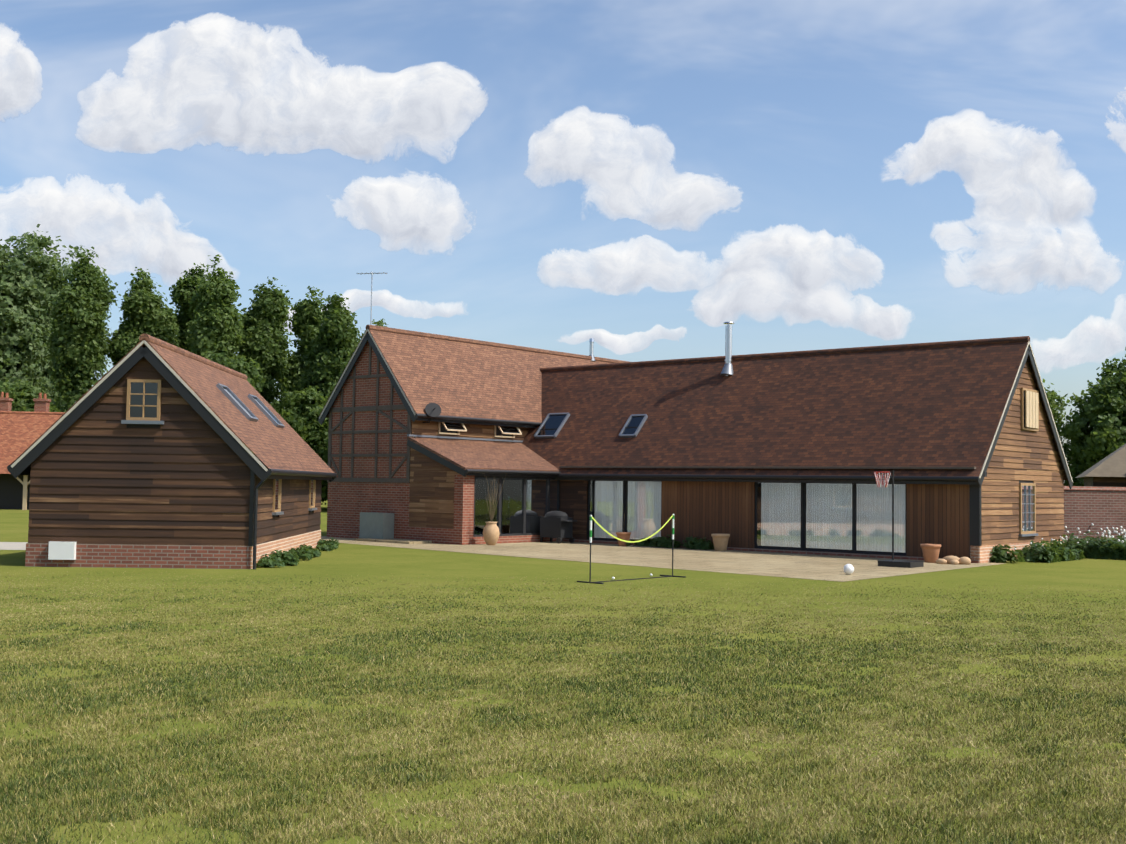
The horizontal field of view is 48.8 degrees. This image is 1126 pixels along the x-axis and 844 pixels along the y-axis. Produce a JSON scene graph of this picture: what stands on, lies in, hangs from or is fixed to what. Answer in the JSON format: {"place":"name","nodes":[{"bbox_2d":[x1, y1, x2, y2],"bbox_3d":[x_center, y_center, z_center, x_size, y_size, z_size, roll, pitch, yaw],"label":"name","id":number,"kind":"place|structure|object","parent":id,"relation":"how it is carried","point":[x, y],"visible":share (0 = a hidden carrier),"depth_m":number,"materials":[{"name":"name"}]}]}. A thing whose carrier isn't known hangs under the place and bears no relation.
{"place":"outdoors","nodes":[
{"label":"outdoors","id":0,"kind":"place"},
{"bbox_2d":[0,474,29,509],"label":"cart shed interior","id":1,"kind":"object","parent":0,"point":[11,491],"depth_m":67.68,"materials":[{"name":"black wood"}]},
{"bbox_2d":[121,383,316,514],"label":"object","id":2,"kind":"object","parent":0,"point":[241,409],"visible":0.83,"depth_m":27.84,"materials":[{"name":"grey metal"}]},
{"bbox_2d":[127,379,312,516],"bbox_3d":[-8.550,0.896,29.186,4.566,4.441,9.011,1,-3,-1],"label":"window sill","id":3,"kind":"structure","parent":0,"point":[145,425],"depth_m":24.78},
{"bbox_2d":[359,512,394,538],"bbox_3d":[-5.663,3.180,37.792,1.070,0.840,0.445,-2,-4,40],"label":"storage box","id":4,"kind":"object","parent":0,"point":[376,525],"visible":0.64,"depth_m":37.54,"materials":[{"name":"grey metal"}]},
{"bbox_2d":[0,499,1125,843],"bbox_3d":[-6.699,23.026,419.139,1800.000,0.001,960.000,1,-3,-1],"label":"lawn","id":5,"kind":"structure","parent":0,"point":[382,565],"depth_m":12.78,"materials":[{"name":"green plant"}]},
{"bbox_2d":[0,542,27,549],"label":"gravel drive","id":6,"kind":"structure","parent":5,"relation":"on","point":[12,545],"depth_m":31.80,"materials":[{"name":"beige gravel"}]},
{"bbox_2d":[16,475,29,509],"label":"cart shed posts","id":7,"kind":"object","parent":5,"relation":"on","point":[25,483],"visible":0.23,"depth_m":66.99,"materials":[{"name":"beige wood"}]},
{"bbox_2d":[0,392,64,473],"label":"roof","id":8,"kind":"structure","parent":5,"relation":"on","point":[21,432],"depth_m":69.25,"materials":[{"name":"tile"}]},
{"bbox_2d":[0,398,50,411],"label":"chimney","id":9,"kind":"object","parent":8,"relation":"on","point":[41,405],"visible":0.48,"depth_m":70.69,"materials":[{"name":"brick"}]},
{"bbox_2d":[0,378,65,411],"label":"tree","id":10,"kind":"object","parent":5,"relation":"on","point":[24,396],"visible":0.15,"depth_m":72.76,"materials":[{"name":"green plant"}]},
{"bbox_2d":[0,224,111,411],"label":"tree","id":11,"kind":"object","parent":5,"relation":"on","point":[31,285],"visible":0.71,"depth_m":88.20,"materials":[{"name":"green plant"}]},
{"bbox_2d":[44,246,120,411],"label":"tree","id":12,"kind":"object","parent":5,"relation":"on","point":[78,347],"depth_m":78.78,"materials":[{"name":"green plant"}]},
{"bbox_2d":[25,543,249,568],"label":"brick plinth","id":13,"kind":"structure","parent":5,"relation":"on","point":[160,556],"depth_m":24.59,"materials":[{"name":"red brick"}]},
{"bbox_2d":[48,541,76,559],"bbox_3d":[-9.865,2.535,24.481,0.502,0.350,0.122,1,-3,-1],"label":"utility box","id":14,"kind":"object","parent":13,"relation":"attached to","point":[61,550],"visible":1,"depth_m":24.43,"materials":[{"name":"white plastic"}]},
{"bbox_2d":[28,345,321,545],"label":"outbuilding boards","id":15,"kind":"object","parent":13,"relation":"on","point":[100,473],"visible":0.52,"depth_m":24.69,"materials":[{"name":"brown wood"}]},
{"bbox_2d":[10,334,333,472],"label":"roof","id":16,"kind":"structure","parent":15,"relation":"on","point":[266,441],"depth_m":27.53,"materials":[{"name":"brown tile"}]},
{"bbox_2d":[11,341,267,471],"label":"outbuilding verge","id":17,"kind":"structure","parent":16,"relation":"attached to","point":[259,462],"depth_m":24.65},
{"bbox_2d":[7,465,336,569],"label":"outbuilding gutters","id":18,"kind":"object","parent":16,"relation":"attached to","point":[290,474],"visible":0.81,"depth_m":25.39,"materials":[{"name":"black plastic"}]},
{"bbox_2d":[8,346,335,545],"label":"roof trim","id":19,"kind":"structure","parent":16,"relation":"attached to","point":[102,389],"depth_m":24.66,"materials":[{"name":"black wood"}]},
{"bbox_2d":[126,379,315,511],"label":"outbuilding window frames","id":20,"kind":"structure","parent":15,"relation":"in","point":[158,405],"depth_m":24.73,"materials":[{"name":"beige wood"}]},
{"bbox_2d":[130,382,313,509],"bbox_3d":[-7.500,0.604,28.565,2.453,2.782,7.714,1,-3,-1],"label":"window glass","id":21,"kind":"object","parent":20,"relation":"in","point":[149,412],"visible":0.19,"depth_m":24.76,"materials":[{"name":"grey glass"}]},
{"bbox_2d":[104,267,183,365],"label":"tree","id":22,"kind":"object","parent":5,"relation":"on","point":[144,312],"visible":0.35,"depth_m":81.30,"materials":[{"name":"green plant"}]},
{"bbox_2d":[169,263,209,352],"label":"tree","id":23,"kind":"object","parent":5,"relation":"on","point":[184,290],"depth_m":83.90,"materials":[{"name":"green plant"}]},
{"bbox_2d":[184,254,250,361],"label":"tree","id":24,"kind":"object","parent":5,"relation":"on","point":[218,320],"visible":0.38,"depth_m":78.32,"materials":[{"name":"green plant"}]},
{"bbox_2d":[200,350,264,452],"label":"tree","id":25,"kind":"object","parent":5,"relation":"on","point":[250,370],"visible":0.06,"depth_m":73.48,"materials":[{"name":"green plant"}]},
{"bbox_2d":[233,276,293,457],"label":"tree","id":26,"kind":"object","parent":5,"relation":"on","point":[265,319],"depth_m":81.64,"materials":[{"name":"green plant"}]},
{"bbox_2d":[250,530,320,568],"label":"brick plinth","id":27,"kind":"structure","parent":5,"relation":"on","point":[313,538],"depth_m":28.38,"materials":[{"name":"brick"}]},
{"bbox_2d":[256,546,321,567],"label":"shrubs","id":28,"kind":"object","parent":5,"relation":"on","point":[290,557],"visible":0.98,"depth_m":25.90,"materials":[{"name":"green plant"}]},
{"bbox_2d":[270,386,329,504],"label":"tree","id":29,"kind":"object","parent":5,"relation":"on","point":[304,409],"visible":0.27,"depth_m":75.37,"materials":[{"name":"green plant"}]},
{"bbox_2d":[277,286,325,419],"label":"tree","id":30,"kind":"object","parent":5,"relation":"on","point":[307,316],"visible":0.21,"depth_m":84.25,"materials":[{"name":"green plant"}]},
{"bbox_2d":[300,537,338,550],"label":"shrubs","id":31,"kind":"object","parent":5,"relation":"on","point":[327,545],"visible":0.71,"depth_m":31.70,"materials":[{"name":"green plant"}]},
{"bbox_2d":[320,439,327,481],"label":"tree","id":32,"kind":"object","parent":5,"relation":"on","point":[325,455],"visible":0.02,"depth_m":73.91,"materials":[{"name":"green plant"}]},
{"bbox_2d":[296,292,361,403],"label":"tree","id":33,"kind":"object","parent":5,"relation":"on","point":[331,354],"visible":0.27,"depth_m":78.98,"materials":[{"name":"green plant"}]},
{"bbox_2d":[357,319,387,338],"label":"tree","id":34,"kind":"object","parent":5,"relation":"on","point":[382,323],"depth_m":82.60,"materials":[{"name":"green plant"}]},
{"bbox_2d":[577,513,685,583],"bbox_3d":[1.326,2.346,23.407,0.600,1.250,2.568,-2,-4,41],"label":"badminton net stand","id":35,"kind":"object","parent":5,"relation":"on","point":[672,575],"visible":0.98,"depth_m":23.26,"materials":[{"name":"black metal"}]},
{"bbox_2d":[589,514,673,579],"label":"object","id":36,"kind":"object","parent":5,"relation":"on","point":[590,541],"visible":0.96,"depth_m":22.47,"materials":[{"name":"white plastic"}]},
{"bbox_2d":[321,536,1006,581],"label":"patio paving","id":37,"kind":"structure","parent":5,"relation":"on","point":[814,567],"depth_m":30.50,"materials":[{"name":"stone"}]},
{"bbox_2d":[354,538,431,543],"bbox_3d":[-5.047,3.526,36.827,2.400,0.070,0.900,-2,-4,40],"label":"house step","id":38,"kind":"object","parent":37,"relation":"on","point":[403,541],"visible":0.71,"depth_m":36.43,"materials":[{"name":"beige stone"}]},
{"bbox_2d":[327,341,556,544],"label":"brick wall","id":39,"kind":"structure","parent":37,"relation":"on","point":[348,503],"depth_m":38.34,"materials":[{"name":"red brick"}]},
{"bbox_2d":[327,343,975,482],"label":"house timbers","id":40,"kind":"object","parent":39,"relation":"attached to","point":[391,407],"visible":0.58,"depth_m":38.21,"materials":[{"name":"black wood"}]},
{"bbox_2d":[540,511,576,537],"bbox_3d":[-0.128,3.120,37.946,1.040,0.820,0.562,-2,-4,40],"label":"barbecue","id":41,"kind":"object","parent":37,"relation":"on","point":[556,524],"visible":1,"depth_m":37.77,"materials":[{"name":"black metal"}]},
{"bbox_2d":[483,522,729,550],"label":"pale pots","id":42,"kind":"object","parent":37,"relation":"on","point":[491,533],"visible":0.98,"depth_m":35.57,"materials":[{"name":"ceramic"}]},
{"bbox_2d":[634,538,653,546],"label":"plants","id":43,"kind":"object","parent":37,"relation":"on","point":[647,542],"visible":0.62,"depth_m":36.40,"materials":[{"name":"green plant"}]},
{"bbox_2d":[649,535,714,549],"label":"plants","id":44,"kind":"object","parent":37,"relation":"on","point":[691,543],"visible":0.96,"depth_m":35.53,"materials":[{"name":"green plant"}]},
{"bbox_2d":[540,470,923,567],"bbox_3d":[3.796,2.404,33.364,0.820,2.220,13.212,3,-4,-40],"label":"basketball stand","id":45,"kind":"object","parent":37,"relation":"on","point":[900,563],"visible":0.85,"depth_m":28.73,"materials":[{"name":"black paint"}]},
{"bbox_2d":[874,472,889,486],"bbox_3d":[7.546,1.360,29.353,0.399,0.371,0.399,1,-3,-1],"label":"net","id":46,"kind":"object","parent":45,"relation":"attached to","point":[886,481],"visible":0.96,"depth_m":29.35,"materials":[{"name":"white fabric"}]},
{"bbox_2d":[562,539,977,562],"bbox_3d":[5.016,3.560,34.755,13.541,0.090,0.200,-2,-4,40],"label":"threshold","id":47,"kind":"object","parent":37,"relation":"on","point":[803,552],"visible":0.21,"depth_m":33.29,"materials":[{"name":"brick"}]},
{"bbox_2d":[616,532,940,562],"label":"terracotta pots","id":48,"kind":"object","parent":37,"relation":"on","point":[930,552],"visible":0.94,"depth_m":30.25,"materials":[{"name":"orange ceramic"}]},
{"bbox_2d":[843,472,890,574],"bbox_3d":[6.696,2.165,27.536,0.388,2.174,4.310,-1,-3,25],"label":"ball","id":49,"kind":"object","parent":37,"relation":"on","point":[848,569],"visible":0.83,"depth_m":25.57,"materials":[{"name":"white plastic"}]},
{"bbox_2d":[936,556,970,564],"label":"rocks","id":50,"kind":"object","parent":37,"relation":"on","point":[954,560],"visible":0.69,"depth_m":29.77,"materials":[{"name":"stone"}]},
{"bbox_2d":[411,390,1034,545],"bbox_3d":[4.875,0.991,39.306,19.508,5.678,15.183,-2,-4,40],"label":"house interior","id":51,"kind":"object","parent":5,"relation":"on","point":[443,429],"visible":0.08,"depth_m":38.38,"materials":[{"name":"black"}]},
{"bbox_2d":[319,325,628,471],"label":"roof","id":52,"kind":"structure","parent":51,"relation":"on","point":[458,376],"depth_m":39.85,"materials":[{"name":"tile"}]},
{"bbox_2d":[356,272,385,324],"bbox_3d":[-5.984,-3.520,38.788,1.012,2.350,0.549,1,-3,-1],"label":"tv antenna","id":53,"kind":"object","parent":52,"relation":"attached to","point":[371,273],"visible":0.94,"depth_m":38.77,"materials":[{"name":"grey metal"}]},
{"bbox_2d":[485,473,624,532],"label":"pot twigs","id":54,"kind":"object","parent":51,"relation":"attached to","point":[491,518],"visible":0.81,"depth_m":35.80,"materials":[{"name":"brown plant"}]},
{"bbox_2d":[409,357,1064,545],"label":"gable boards","id":55,"kind":"object","parent":51,"relation":"attached to","point":[1020,454],"visible":0.42,"depth_m":33.81,"materials":[{"name":"brown wood"}]},
{"bbox_2d":[594,481,904,552],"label":"curtains","id":56,"kind":"object","parent":51,"relation":"attached to","point":[808,523],"depth_m":33.68,"materials":[{"name":"white fabric"}]},
{"bbox_2d":[521,336,1070,479],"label":"wing roof","id":57,"kind":"structure","parent":51,"relation":"attached to","point":[936,404],"depth_m":35.43,"materials":[{"name":"tile"}]},
{"bbox_2d":[589,322,733,375],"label":"house flues","id":58,"kind":"object","parent":57,"relation":"attached to","point":[728,345],"visible":0.83,"depth_m":38.31,"materials":[{"name":"silver metal"}]},
{"bbox_2d":[661,481,968,557],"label":"boarded panels","id":59,"kind":"object","parent":51,"relation":"attached to","point":[937,513],"visible":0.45,"depth_m":34.64,"materials":[{"name":"brown wood"}]},
{"bbox_2d":[970,540,1063,562],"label":"brick plinth","id":60,"kind":"structure","parent":5,"relation":"on","point":[984,554],"depth_m":30.64,"materials":[{"name":"brick"}]},
{"bbox_2d":[989,538,1097,562],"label":"shrubs","id":61,"kind":"object","parent":5,"relation":"on","point":[1054,552],"visible":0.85,"depth_m":31.26,"materials":[{"name":"green plant"}]},
{"bbox_2d":[1014,523,1125,549],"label":"white flowers","id":62,"kind":"object","parent":61,"relation":"on","point":[1102,535],"visible":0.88,"depth_m":34.10,"materials":[{"name":"white plant"}]},
{"bbox_2d":[1042,379,1071,455],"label":"tree","id":63,"kind":"object","parent":5,"relation":"on","point":[1052,395],"depth_m":82.74,"materials":[{"name":"green plant"}]},
{"bbox_2d":[1056,347,1125,485],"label":"tree","id":64,"kind":"object","parent":5,"relation":"on","point":[1094,431],"visible":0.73,"depth_m":78.38,"materials":[{"name":"green plant"}]},
{"bbox_2d":[1058,531,1125,559],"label":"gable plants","id":65,"kind":"object","parent":5,"relation":"on","point":[1101,548],"visible":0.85,"depth_m":33.38,"materials":[{"name":"green plant"}]},
{"bbox_2d":[0,0,1125,482],"label":"sky","id":66,"kind":"structure","parent":0,"point":[803,108],"materials":[{"name":"blue"}]},
{"bbox_2d":[559,480,587,539],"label":"dark house boards","id":67,"kind":"object","parent":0,"point":[573,499],"visible":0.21,"depth_m":38.60,"materials":[{"name":"brown wood"}]},
{"bbox_2d":[589,515,673,536],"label":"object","id":68,"kind":"object","parent":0,"point":[590,533],"visible":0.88,"depth_m":22.46,"materials":[{"name":"white plastic"}]},
{"bbox_2d":[592,515,672,542],"bbox_3d":[1.331,2.012,23.424,0.006,0.525,2.545,-2,-4,41],"label":"badminton tape","id":69,"kind":"object","parent":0,"point":[597,523],"visible":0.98,"depth_m":23.36,"materials":[{"name":"yellow fabric"}]},
{"bbox_2d":[318,333,1072,558],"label":"house barge boards","id":70,"kind":"object","parent":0,"point":[975,528],"visible":0.75,"depth_m":34.10,"materials":[{"name":"black wood"}]},
{"bbox_2d":[319,329,1072,481],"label":"house verges","id":71,"kind":"structure","parent":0,"point":[414,412],"depth_m":34.64,"materials":[{"name":"wood"}]},
{"bbox_2d":[414,413,980,484],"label":"house gutters","id":72,"kind":"object","parent":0,"point":[970,480],"visible":0.58,"depth_m":35.66,"materials":[{"name":"black plastic"}]},
{"bbox_2d":[423,403,986,555],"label":"door frames","id":73,"kind":"structure","parent":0,"point":[432,409],"depth_m":36.10,"materials":[{"name":"black metal"}]},
{"bbox_2d":[407,355,1037,536],"bbox_3d":[5.561,0.121,37.987,17.068,6.102,11.437,-1,-3,30],"label":"flashing","id":74,"kind":"object","parent":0,"point":[727,369],"visible":0.81,"depth_m":38.44,"materials":[{"name":"grey metal"}]},
{"bbox_2d":[438,390,1037,437],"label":"window","id":75,"kind":"structure","parent":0,"point":[1031,409],"depth_m":33.20,"materials":[{"name":"beige wood"}]},
{"bbox_2d":[444,415,1033,552],"bbox_3d":[4.151,1.482,35.262,16.516,3.945,5.454,-1,-3,31],"label":"window glass","id":76,"kind":"object","parent":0,"point":[512,506],"depth_m":36.91,"materials":[{"name":"glass"}]},
{"bbox_2d":[1019,388,1038,533],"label":"house oak frames","id":77,"kind":"structure","parent":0,"point":[1024,484],"depth_m":32.67,"materials":[{"name":"beige wood"}]},
{"bbox_2d":[1063,490,1125,541],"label":"garden wall","id":78,"kind":"structure","parent":0,"point":[1084,510],"depth_m":36.18,"materials":[{"name":"red brick"}]},
{"bbox_2d":[1064,486,1125,489],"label":"wall coping","id":79,"kind":"object","parent":78,"relation":"on","point":[1091,488],"depth_m":36.18,"materials":[{"name":"brick"}]},
{"bbox_2d":[1084,477,1125,486],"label":"thatched barn walls","id":80,"kind":"structure","parent":0,"point":[1105,481],"depth_m":56.00,"materials":[{"name":"black wood"}]},
{"bbox_2d":[1076,444,1125,477],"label":"thatched roof","id":81,"kind":"structure","parent":80,"relation":"on","point":[1113,464],"depth_m":56.31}
]}

